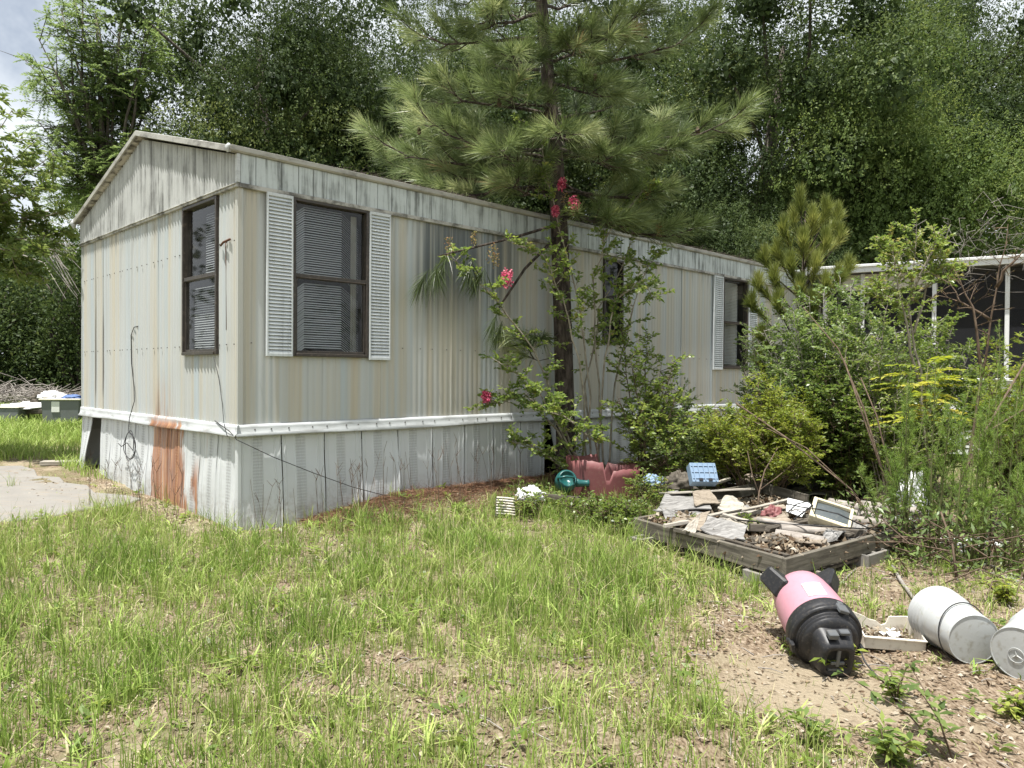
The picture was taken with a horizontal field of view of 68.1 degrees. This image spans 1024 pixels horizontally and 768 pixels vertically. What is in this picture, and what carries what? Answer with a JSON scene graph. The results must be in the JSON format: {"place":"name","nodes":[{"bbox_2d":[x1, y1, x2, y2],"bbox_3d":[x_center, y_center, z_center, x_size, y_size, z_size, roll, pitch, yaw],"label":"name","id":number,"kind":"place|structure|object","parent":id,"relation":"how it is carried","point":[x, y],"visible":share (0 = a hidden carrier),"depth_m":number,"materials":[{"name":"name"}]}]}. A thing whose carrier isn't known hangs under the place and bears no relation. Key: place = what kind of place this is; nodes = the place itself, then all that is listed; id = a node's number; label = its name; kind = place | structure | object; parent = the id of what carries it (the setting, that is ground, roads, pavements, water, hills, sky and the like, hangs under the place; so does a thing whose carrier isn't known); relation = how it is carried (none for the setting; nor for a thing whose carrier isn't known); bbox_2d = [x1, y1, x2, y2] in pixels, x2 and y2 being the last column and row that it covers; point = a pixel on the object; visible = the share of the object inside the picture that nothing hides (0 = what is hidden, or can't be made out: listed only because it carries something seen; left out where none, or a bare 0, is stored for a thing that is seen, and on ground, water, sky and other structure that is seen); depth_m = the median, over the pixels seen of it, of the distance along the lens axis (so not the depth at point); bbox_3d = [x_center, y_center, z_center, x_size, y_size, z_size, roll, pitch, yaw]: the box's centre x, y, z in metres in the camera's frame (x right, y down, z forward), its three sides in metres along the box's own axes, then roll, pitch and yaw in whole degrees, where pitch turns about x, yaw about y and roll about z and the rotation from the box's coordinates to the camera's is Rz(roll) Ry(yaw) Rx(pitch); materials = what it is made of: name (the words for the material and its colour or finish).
{"place":"outdoors","nodes":[
{"label":"outdoors","id":0,"kind":"place"},
{"bbox_2d":[0,377,1023,767],"bbox_3d":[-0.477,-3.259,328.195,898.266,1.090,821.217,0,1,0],"label":"ground","id":1,"kind":"structure","parent":0,"point":[790,681],"depth_m":3.74,"materials":[{"name":"soil"}]},
{"bbox_2d":[0,406,31,421],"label":"box","id":2,"kind":"object","parent":1,"relation":"on","point":[6,411],"visible":0.52,"depth_m":17.67,"materials":[{"name":"grey plastic"}]},
{"bbox_2d":[0,258,43,386],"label":"dark shrub","id":3,"kind":"object","parent":1,"relation":"on","point":[4,333],"visible":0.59,"depth_m":27.27,"materials":[{"name":"green plant"}]},
{"bbox_2d":[0,232,76,390],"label":"dark shrub","id":4,"kind":"object","parent":1,"relation":"on","point":[5,297],"visible":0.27,"depth_m":28.47,"materials":[{"name":"green plant"}]},
{"bbox_2d":[0,83,79,288],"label":"leaning tree","id":5,"kind":"object","parent":1,"relation":"on","point":[39,246],"visible":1,"depth_m":10.77,"materials":[{"name":"green plant"}]},
{"bbox_2d":[0,373,80,403],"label":"brush pile","id":6,"kind":"object","parent":1,"relation":"on","point":[16,394],"visible":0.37,"depth_m":24.23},
{"bbox_2d":[0,237,80,392],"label":"dark shrub","id":7,"kind":"object","parent":1,"relation":"on","point":[54,287],"visible":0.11,"depth_m":29.35,"materials":[{"name":"green plant"}]},
{"bbox_2d":[0,231,80,345],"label":"oak tree","id":8,"kind":"object","parent":1,"relation":"on","point":[1,246],"visible":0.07,"depth_m":33.02,"materials":[{"name":"green plant"}]},
{"bbox_2d":[4,243,80,393],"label":"dark shrub","id":9,"kind":"object","parent":1,"relation":"on","point":[54,340],"visible":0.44,"depth_m":27.26,"materials":[{"name":"green plant"}]},
{"bbox_2d":[0,401,107,478],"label":"field grass","id":10,"kind":"structure","parent":1,"relation":"on","point":[39,435],"depth_m":12.97,"materials":[{"name":"plant"}]},
{"bbox_2d":[38,398,82,423],"bbox_3d":[-10.355,0.627,17.590,0.900,0.590,0.660,0,1,-8],"label":"storage bin","id":11,"kind":"object","parent":1,"relation":"on","point":[55,409],"visible":0.55,"depth_m":17.30,"materials":[{"name":"grey plastic"}]},
{"bbox_2d":[0,466,140,521],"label":"concrete slab","id":12,"kind":"structure","parent":1,"relation":"on","point":[23,494],"depth_m":8.43,"materials":[{"name":"concrete"}]},
{"bbox_2d":[2,0,192,210],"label":"airy tree","id":13,"kind":"object","parent":1,"relation":"on","point":[96,158],"visible":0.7,"depth_m":16.88,"materials":[{"name":"green plant"}]},
{"bbox_2d":[19,113,189,282],"bbox_3d":[-12.903,-4.303,27.612,8.212,10.613,8.637,1,1,38],"label":"oak tree","id":14,"kind":"object","parent":1,"relation":"on","point":[68,262],"visible":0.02,"depth_m":26.02,"materials":[{"name":"green plant"}]},
{"bbox_2d":[49,0,437,181],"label":"oak tree","id":15,"kind":"object","parent":1,"relation":"on","point":[312,43],"visible":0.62,"depth_m":18.13,"materials":[{"name":"green plant"}]},
{"bbox_2d":[13,211,79,298],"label":"bare branch","id":16,"kind":"object","parent":15,"relation":"attached to","point":[56,257],"visible":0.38,"depth_m":14.67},
{"bbox_2d":[88,437,529,536],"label":"seed stalks","id":17,"kind":"object","parent":1,"relation":"on","point":[358,467],"visible":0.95,"depth_m":7.64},
{"bbox_2d":[206,0,537,210],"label":"oak tree","id":18,"kind":"object","parent":1,"relation":"on","point":[379,3],"visible":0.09,"depth_m":22.00,"materials":[{"name":"green plant"}]},
{"bbox_2d":[70,130,816,530],"bbox_3d":[0.120,-0.696,12.975,12.454,4.417,5.026,0,1,-45],"label":"mobile home","id":19,"kind":"object","parent":1,"relation":"on","point":[276,288],"visible":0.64,"depth_m":8.45,"materials":[{"name":"metal"}]},
{"bbox_2d":[181,195,219,355],"bbox_3d":[-3.103,-1.053,7.603,0.125,1.525,0.840,0,1,-45],"label":"window","id":20,"kind":"structure","parent":19,"relation":"in","point":[187,279],"depth_m":7.71,"materials":[{"name":"brown metal"}]},
{"bbox_2d":[293,197,368,357],"bbox_3d":[-1.882,-1.019,7.728,0.870,1.599,0.232,0,1,-45],"label":"window","id":21,"kind":"structure","parent":19,"relation":"in","point":[364,283],"depth_m":7.70,"materials":[{"name":"brown metal"}]},
{"bbox_2d":[331,165,781,267],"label":"roof litter","id":22,"kind":"object","parent":19,"relation":"on","point":[452,191],"visible":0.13,"depth_m":9.60,"materials":[{"name":"brown plant"}]},
{"bbox_2d":[602,258,623,343],"bbox_3d":[1.446,-1.187,10.918,0.450,1.210,0.104,0,1,-45],"label":"window","id":23,"kind":"structure","parent":19,"relation":"in","point":[604,261],"depth_m":11.03,"materials":[{"name":"glass"}]},
{"bbox_2d":[723,277,748,368],"bbox_3d":[3.874,-1.059,13.405,0.860,1.585,0.232,0,1,-45],"label":"window","id":24,"kind":"structure","parent":19,"relation":"in","point":[730,324],"depth_m":13.49,"materials":[{"name":"brown metal"}]},
{"bbox_2d":[369,129,531,208],"bbox_3d":[-2.091,-3.089,22.204,6.549,8.567,7.222,0,1,-22],"label":"oak tree","id":25,"kind":"object","parent":1,"relation":"on","point":[405,176],"depth_m":19.80,"materials":[{"name":"green plant"}]},
{"bbox_2d":[353,0,625,224],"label":"oak tree","id":26,"kind":"object","parent":1,"relation":"on","point":[496,33],"visible":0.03,"depth_m":25.82,"materials":[{"name":"green plant"}]},
{"bbox_2d":[0,434,1023,767],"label":"grass","id":27,"kind":"structure","parent":1,"relation":"on","point":[264,738],"depth_m":4.28,"materials":[{"name":"plant"}]},
{"bbox_2d":[554,470,589,492],"bbox_3d":[0.672,1.068,8.442,0.391,0.244,0.263,0,-27,-12],"label":"watering can","id":28,"kind":"object","parent":27,"relation":"on","point":[567,481],"visible":0.98,"depth_m":8.42,"materials":[{"name":"teal plastic"}]},
{"bbox_2d":[664,470,698,488],"bbox_3d":[1.857,1.044,8.361,0.382,0.201,0.275,0,1,0],"label":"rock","id":29,"kind":"object","parent":27,"relation":"on","point":[679,479],"visible":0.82,"depth_m":8.29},
{"bbox_2d":[0,496,1023,767],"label":"crabgrass","id":30,"kind":"object","parent":1,"relation":"on","point":[144,750],"visible":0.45,"depth_m":4.23,"materials":[{"name":"green plant"}]},
{"bbox_2d":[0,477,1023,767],"bbox_3d":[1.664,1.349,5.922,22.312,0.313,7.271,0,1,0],"label":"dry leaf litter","id":31,"kind":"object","parent":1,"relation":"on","point":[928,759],"visible":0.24,"depth_m":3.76,"materials":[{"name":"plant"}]},
{"bbox_2d":[0,482,1023,767],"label":"broadleaf weeds","id":32,"kind":"object","parent":1,"relation":"on","point":[510,702],"visible":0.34,"depth_m":3.79,"materials":[{"name":"green plant"}]},
{"bbox_2d":[297,456,728,537],"bbox_3d":[0.729,1.257,9.138,6.732,0.506,1.922,0,1,-45],"label":"pine straw","id":33,"kind":"object","parent":1,"relation":"on","point":[480,486],"visible":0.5,"depth_m":8.15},
{"bbox_2d":[491,475,565,515],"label":"shrub","id":34,"kind":"object","parent":1,"relation":"on","point":[528,503],"visible":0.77,"depth_m":7.93,"materials":[{"name":"green plant"}]},
{"bbox_2d":[341,0,770,477],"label":"pine tree","id":35,"kind":"object","parent":1,"relation":"on","point":[496,175],"visible":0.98,"depth_m":9.23,"materials":[{"name":"green plant"}]},
{"bbox_2d":[439,112,674,473],"bbox_3d":[0.562,-0.982,8.986,3.066,4.435,1.317,0,1,-22],"label":"crape myrtle","id":36,"kind":"object","parent":1,"relation":"on","point":[536,390],"visible":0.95,"depth_m":8.94,"materials":[{"name":"green plant"}]},
{"bbox_2d":[379,0,765,230],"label":"oak tree","id":37,"kind":"object","parent":1,"relation":"on","point":[592,172],"visible":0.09,"depth_m":22.74,"materials":[{"name":"green plant"}]},
{"bbox_2d":[566,454,639,502],"bbox_3d":[1.053,1.150,8.767,0.859,0.636,0.580,0,1,0],"label":"planter","id":38,"kind":"object","parent":1,"relation":"on","point":[590,467],"visible":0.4,"depth_m":8.53,"materials":[{"name":"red plastic"}]},
{"bbox_2d":[554,486,651,536],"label":"shrub","id":39,"kind":"object","parent":1,"relation":"on","point":[588,504],"visible":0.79,"depth_m":7.29,"materials":[{"name":"green plant"}]},
{"bbox_2d":[591,501,659,533],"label":"shrub","id":40,"kind":"object","parent":1,"relation":"on","point":[619,524],"visible":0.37,"depth_m":7.13,"materials":[{"name":"green plant"}]},
{"bbox_2d":[596,318,698,490],"bbox_3d":[1.588,0.236,9.094,1.192,2.098,1.207,0,1,0],"label":"leafy shrub","id":41,"kind":"object","parent":1,"relation":"on","point":[643,408],"visible":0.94,"depth_m":8.99,"materials":[{"name":"green plant"}]},
{"bbox_2d":[622,467,673,513],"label":"shrub","id":42,"kind":"object","parent":1,"relation":"on","point":[638,482],"visible":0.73,"depth_m":7.90,"materials":[{"name":"green plant"}]},
{"bbox_2d":[281,521,1023,767],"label":"twigs","id":43,"kind":"object","parent":1,"relation":"on","point":[657,666],"visible":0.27,"depth_m":3.67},
{"bbox_2d":[627,375,743,493],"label":"tangled shrub","id":44,"kind":"object","parent":1,"relation":"on","point":[687,440],"visible":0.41,"depth_m":9.01,"materials":[{"name":"green plant"}]},
{"bbox_2d":[556,0,818,248],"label":"oak tree","id":45,"kind":"object","parent":1,"relation":"on","point":[686,19],"visible":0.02,"depth_m":26.11,"materials":[{"name":"green plant"}]},
{"bbox_2d":[361,537,1023,767],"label":"soil clods","id":46,"kind":"object","parent":1,"relation":"on","point":[864,715],"visible":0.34,"depth_m":3.65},
{"bbox_2d":[654,139,863,360],"bbox_3d":[6.317,-2.211,18.804,5.159,7.269,4.678,0,1,-43],"label":"oak tree","id":47,"kind":"object","parent":1,"relation":"on","point":[749,243],"visible":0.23,"depth_m":17.97,"materials":[{"name":"green plant"}]},
{"bbox_2d":[687,362,833,498],"bbox_3d":[2.770,0.608,8.560,1.591,1.720,1.802,1,1,31],"label":"yellow green bush","id":48,"kind":"object","parent":1,"relation":"on","point":[761,444],"visible":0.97,"depth_m":8.30,"materials":[{"name":"green plant"}]},
{"bbox_2d":[719,302,812,477],"bbox_3d":[3.611,0.168,10.375,1.358,2.518,1.424,0,1,0],"label":"dark shrub","id":49,"kind":"object","parent":1,"relation":"on","point":[748,346],"visible":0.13,"depth_m":10.31,"materials":[{"name":"green plant"}]},
{"bbox_2d":[642,493,902,572],"bbox_3d":[2.312,1.294,6.730,2.384,0.348,1.772,0,1,-38],"label":"rubble and leaves","id":50,"kind":"object","parent":1,"relation":"on","point":[790,547],"visible":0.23,"depth_m":6.09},
{"bbox_2d":[653,490,711,511],"bbox_3d":[1.624,1.137,7.390,0.534,0.105,0.802,0,1,7],"label":"broken sheet","id":51,"kind":"object","parent":50,"relation":"on","point":[679,502],"visible":0.73,"depth_m":7.26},
{"bbox_2d":[692,490,720,506],"bbox_3d":[1.882,1.102,7.333,0.256,0.072,0.729,1,1,12],"label":"broken sheet","id":52,"kind":"object","parent":51,"relation":"on","point":[700,497],"visible":1,"depth_m":7.32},
{"bbox_2d":[749,523,865,536],"bbox_3d":[2.455,1.221,6.313,0.915,0.087,0.120,1,1,12],"label":"plank","id":53,"kind":"object","parent":50,"relation":"on","point":[754,527],"visible":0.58,"depth_m":6.32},
{"bbox_2d":[808,497,853,537],"bbox_3d":[2.715,1.179,6.496,0.330,0.225,0.270,17,36,22],"label":"monitor","id":54,"kind":"object","parent":50,"relation":"on","point":[818,517],"visible":0.79,"depth_m":6.43,"materials":[{"name":"beige plastic"}]},
{"bbox_2d":[815,522,892,534],"bbox_3d":[2.878,1.210,6.356,0.938,0.041,0.058,0,1,-29],"label":"plank","id":55,"kind":"object","parent":50,"relation":"on","point":[822,532],"visible":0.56,"depth_m":6.28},
{"bbox_2d":[780,524,832,535],"bbox_3d":[2.417,1.206,6.224,0.404,0.100,0.082,1,1,10],"label":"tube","id":56,"kind":"object","parent":55,"relation":"on","point":[804,529],"visible":0.43,"depth_m":6.20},
{"bbox_2d":[633,496,915,574],"bbox_3d":[2.311,1.308,6.734,2.384,0.192,1.708,0,1,-39],"label":"timber frame","id":57,"kind":"object","parent":1,"relation":"on","point":[824,557],"visible":0.43,"depth_m":5.87,"materials":[{"name":"wood"}]},
{"bbox_2d":[700,516,747,540],"bbox_3d":[1.759,1.196,6.281,0.373,0.102,0.647,1,1,19],"label":"broken sheet","id":58,"kind":"object","parent":57,"relation":"on","point":[725,528],"visible":0.95,"depth_m":6.20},
{"bbox_2d":[712,482,761,499],"bbox_3d":[2.407,1.152,8.084,0.980,0.126,0.051,0,1,-42],"label":"plank","id":59,"kind":"object","parent":57,"relation":"on","point":[735,494],"visible":0.58,"depth_m":8.08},
{"bbox_2d":[659,488,754,493],"bbox_3d":[2.011,1.102,7.801,1.004,0.056,0.241,0,1,-20],"label":"plank","id":60,"kind":"object","parent":59,"relation":"on","point":[736,489],"visible":0.9,"depth_m":7.71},
{"bbox_2d":[686,463,718,485],"bbox_3d":[1.962,0.927,7.797,0.278,0.218,0.117,1,-33,-7],"label":"crate","id":61,"kind":"object","parent":60,"relation":"on","point":[702,474],"visible":1,"depth_m":7.75,"materials":[{"name":"blue plastic"}]},
{"bbox_2d":[762,482,808,502],"bbox_3d":[2.886,1.166,8.043,0.036,0.140,0.760,0,1,-18],"label":"plank","id":62,"kind":"object","parent":57,"relation":"on","point":[776,491],"visible":0.68,"depth_m":8.03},
{"bbox_2d":[741,181,858,476],"bbox_3d":[4.005,-0.678,10.402,1.615,4.354,1.193,0,1,-37],"label":"young pine","id":63,"kind":"object","parent":1,"relation":"on","point":[810,256],"visible":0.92,"depth_m":10.27,"materials":[{"name":"green plant"}]},
{"bbox_2d":[590,0,1023,282],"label":"oak tree","id":64,"kind":"object","parent":1,"relation":"on","point":[735,59],"visible":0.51,"depth_m":18.56,"materials":[{"name":"green plant"}]},
{"bbox_2d":[782,706,851,747],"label":"leafy weed","id":65,"kind":"object","parent":1,"relation":"on","point":[798,719],"visible":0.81,"depth_m":3.06,"materials":[{"name":"green plant"}]},
{"bbox_2d":[760,566,883,681],"bbox_3d":[1.674,1.333,4.143,0.457,0.437,0.718,0,17,1],"label":"vacuum cleaner","id":66,"kind":"object","parent":1,"relation":"on","point":[818,618],"visible":0.98,"depth_m":4.00,"materials":[{"name":"pink plastic"}]},
{"bbox_2d":[742,267,911,497],"bbox_3d":[3.860,-0.007,9.357,2.010,2.909,1.866,0,1,0],"label":"dark shrub","id":67,"kind":"object","parent":1,"relation":"on","point":[801,343],"visible":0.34,"depth_m":9.17,"materials":[{"name":"green plant"}]},
{"bbox_2d":[777,361,935,502],"bbox_3d":[4.043,0.574,8.961,1.649,1.770,1.816,1,1,42],"label":"dark shrub","id":68,"kind":"object","parent":1,"relation":"on","point":[842,465],"visible":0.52,"depth_m":8.61,"materials":[{"name":"green plant"}]},
{"bbox_2d":[812,302,917,501],"bbox_3d":[4.061,0.228,8.958,1.123,2.456,1.033,0,1,0],"label":"pale shrub","id":69,"kind":"object","parent":1,"relation":"on","point":[846,345],"visible":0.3,"depth_m":8.81,"materials":[{"name":"green plant"}]},
{"bbox_2d":[851,548,888,566],"bbox_3d":[2.901,1.409,6.144,0.360,0.110,0.150,0,1,-39],"label":"concrete block","id":70,"kind":"object","parent":1,"relation":"on","point":[872,558],"depth_m":6.04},
{"bbox_2d":[732,0,1023,263],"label":"oak tree","id":71,"kind":"object","parent":1,"relation":"on","point":[945,169],"visible":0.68,"depth_m":18.23,"materials":[{"name":"green plant"}]},
{"bbox_2d":[735,307,1023,577],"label":"dry weed","id":72,"kind":"object","parent":1,"relation":"on","point":[943,515],"visible":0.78,"depth_m":7.17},
{"bbox_2d":[744,0,1021,245],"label":"oak tree","id":73,"kind":"object","parent":1,"relation":"on","point":[943,48],"visible":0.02,"depth_m":24.75,"materials":[{"name":"green plant"}]},
{"bbox_2d":[855,412,920,519],"bbox_3d":[3.311,0.853,6.638,0.565,1.280,0.394,0,1,0],"label":"dog fennel","id":74,"kind":"object","parent":1,"relation":"on","point":[871,473],"visible":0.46,"depth_m":6.66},
{"bbox_2d":[853,611,927,650],"bbox_3d":[2.115,1.397,4.281,0.330,0.125,0.281,3,3,6],"label":"broken tray","id":75,"kind":"object","parent":1,"relation":"on","point":[918,642],"visible":0.68,"depth_m":4.17,"materials":[{"name":"beige plastic"}]},
{"bbox_2d":[840,350,947,502],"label":"pale shrub","id":76,"kind":"object","parent":1,"relation":"on","point":[887,429],"visible":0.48,"depth_m":8.33,"materials":[{"name":"green plant"}]},
{"bbox_2d":[867,663,920,704],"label":"leafy weed","id":77,"kind":"object","parent":1,"relation":"on","point":[894,690],"visible":0.91,"depth_m":3.54,"materials":[{"name":"green plant"}]},
{"bbox_2d":[863,725,926,767],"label":"leafy weed","id":78,"kind":"object","parent":1,"relation":"on","point":[896,750],"visible":0.95,"depth_m":2.90,"materials":[{"name":"green plant"}]},
{"bbox_2d":[831,660,966,760],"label":"red stemmed weed","id":79,"kind":"object","parent":1,"relation":"on","point":[933,704],"visible":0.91,"depth_m":3.02,"materials":[{"name":"green plant"}]},
{"bbox_2d":[881,380,924,554],"bbox_3d":[3.282,0.719,6.416,0.349,1.550,0.353,0,1,0],"label":"dog fennel","id":80,"kind":"object","parent":1,"relation":"on","point":[904,420],"visible":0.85,"depth_m":6.39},
{"bbox_2d":[784,489,1023,598],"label":"dead stalk litter","id":81,"kind":"object","parent":1,"relation":"on","point":[903,539],"visible":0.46,"depth_m":5.97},
{"bbox_2d":[805,254,1023,453],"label":"screened porch","id":82,"kind":"object","parent":1,"relation":"on","point":[1009,294],"visible":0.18,"depth_m":13.62,"materials":[{"name":"grey metal"}]},
{"bbox_2d":[902,185,1023,291],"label":"dead vine","id":83,"kind":"object","parent":82,"relation":"hanging from","point":[960,254],"visible":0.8,"depth_m":10.43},
{"bbox_2d":[854,206,977,504],"bbox_3d":[4.305,-0.296,8.261,1.304,3.261,0.760,0,1,0],"label":"sapling","id":84,"kind":"object","parent":1,"relation":"on","point":[933,269],"visible":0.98,"depth_m":8.21,"materials":[{"name":"green plant"}]},
{"bbox_2d":[813,0,1023,256],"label":"oak tree","id":85,"kind":"object","parent":1,"relation":"on","point":[1016,51],"visible":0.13,"depth_m":22.30,"materials":[{"name":"green plant"}]},
{"bbox_2d":[880,367,959,558],"bbox_3d":[3.410,0.670,6.311,0.666,1.644,0.428,0,1,0],"label":"dog fennel","id":86,"kind":"object","parent":1,"relation":"on","point":[897,468],"visible":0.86,"depth_m":6.29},
{"bbox_2d":[837,290,1012,492],"bbox_3d":[5.209,0.118,9.849,1.981,2.700,2.142,0,1,0],"label":"dark shrub","id":87,"kind":"object","parent":1,"relation":"on","point":[934,350],"visible":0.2,"depth_m":9.45,"materials":[{"name":"green plant"}]},
{"bbox_2d":[870,356,980,495],"bbox_3d":[4.032,0.598,7.363,0.966,1.764,0.834,0,1,0],"label":"golden sapling","id":88,"kind":"object","parent":1,"relation":"on","point":[924,394],"visible":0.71,"depth_m":7.40,"materials":[{"name":"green plant"}]},
{"bbox_2d":[834,471,1023,601],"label":"undergrowth","id":89,"kind":"object","parent":1,"relation":"on","point":[951,529],"visible":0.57,"depth_m":6.12,"materials":[{"name":"green plant"}]},
{"bbox_2d":[914,359,958,563],"bbox_3d":[3.445,0.642,6.180,0.267,1.700,0.817,1,1,16],"label":"dog fennel","id":90,"kind":"object","parent":1,"relation":"on","point":[949,416],"visible":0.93,"depth_m":6.19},
{"bbox_2d":[854,171,1023,263],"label":"oak tree","id":91,"kind":"object","parent":1,"relation":"on","point":[1010,248],"visible":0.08,"depth_m":20.29,"materials":[{"name":"green plant"}]},
{"bbox_2d":[913,386,988,559],"bbox_3d":[3.720,0.743,6.387,0.621,1.498,0.452,1,1,41],"label":"dog fennel","id":92,"kind":"object","parent":1,"relation":"on","point":[953,450],"visible":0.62,"depth_m":6.42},
{"bbox_2d":[908,586,997,663],"bbox_3d":[2.395,1.311,4.104,0.320,0.321,0.374,0,4,2],"label":"bucket","id":93,"kind":"object","parent":1,"relation":"on","point":[955,624],"visible":0.95,"depth_m":3.98,"materials":[{"name":"white plastic"}]},
{"bbox_2d":[940,412,995,569],"bbox_3d":[3.598,0.855,5.974,0.399,1.293,0.549,1,1,33],"label":"dog fennel","id":94,"kind":"object","parent":1,"relation":"on","point":[977,513],"visible":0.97,"depth_m":5.96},
{"bbox_2d":[929,226,1023,531],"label":"bare sapling","id":95,"kind":"object","parent":1,"relation":"on","point":[974,310],"visible":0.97,"depth_m":6.89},
{"bbox_2d":[954,363,1008,560],"bbox_3d":[3.860,0.656,6.300,0.404,1.684,0.505,0,1,0],"label":"dog fennel","id":96,"kind":"object","parent":1,"relation":"on","point":[997,427],"visible":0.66,"depth_m":6.29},
{"bbox_2d":[942,363,1023,507],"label":"dark shrub","id":97,"kind":"object","parent":1,"relation":"on","point":[1006,473],"visible":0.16,"depth_m":9.01,"materials":[{"name":"green plant"}]},
{"bbox_2d":[970,363,1011,518],"bbox_3d":[4.587,0.628,7.304,0.459,1.696,0.269,0,1,-17],"label":"dog fennel","id":98,"kind":"object","parent":1,"relation":"on","point":[997,385],"visible":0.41,"depth_m":7.31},
{"bbox_2d":[959,324,1023,519],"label":"pale shrub","id":99,"kind":"object","parent":1,"relation":"on","point":[989,380],"visible":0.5,"depth_m":8.03,"materials":[{"name":"green plant"}]},
{"bbox_2d":[967,385,1023,568],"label":"dog fennel","id":100,"kind":"object","parent":1,"relation":"on","point":[984,459],"visible":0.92,"depth_m":6.02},
{"bbox_2d":[977,574,1023,605],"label":"leafy weed","id":101,"kind":"object","parent":1,"relation":"on","point":[1004,594],"visible":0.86,"depth_m":5.01,"materials":[{"name":"green plant"}]},
{"bbox_2d":[990,608,1023,680],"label":"bucket","id":102,"kind":"object","parent":1,"relation":"on","point":[1007,646],"visible":1,"depth_m":3.76,"materials":[{"name":"white plastic"}]},
{"bbox_2d":[990,321,1023,514],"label":"dog fennel","id":103,"kind":"object","parent":1,"relation":"on","point":[1020,447],"visible":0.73,"depth_m":7.55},
{"bbox_2d":[996,685,1023,722],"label":"leafy weed","id":104,"kind":"object","parent":1,"relation":"on","point":[1016,711],"visible":0.97,"depth_m":3.34,"materials":[{"name":"green plant"}]},
{"bbox_2d":[997,460,1023,571],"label":"dog fennel","id":105,"kind":"object","parent":1,"relation":"on","point":[1014,500],"visible":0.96,"depth_m":5.85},
{"bbox_2d":[0,0,1023,338],"label":"sky","id":106,"kind":"structure","parent":0,"point":[17,17],"materials":[{"name":"white"}]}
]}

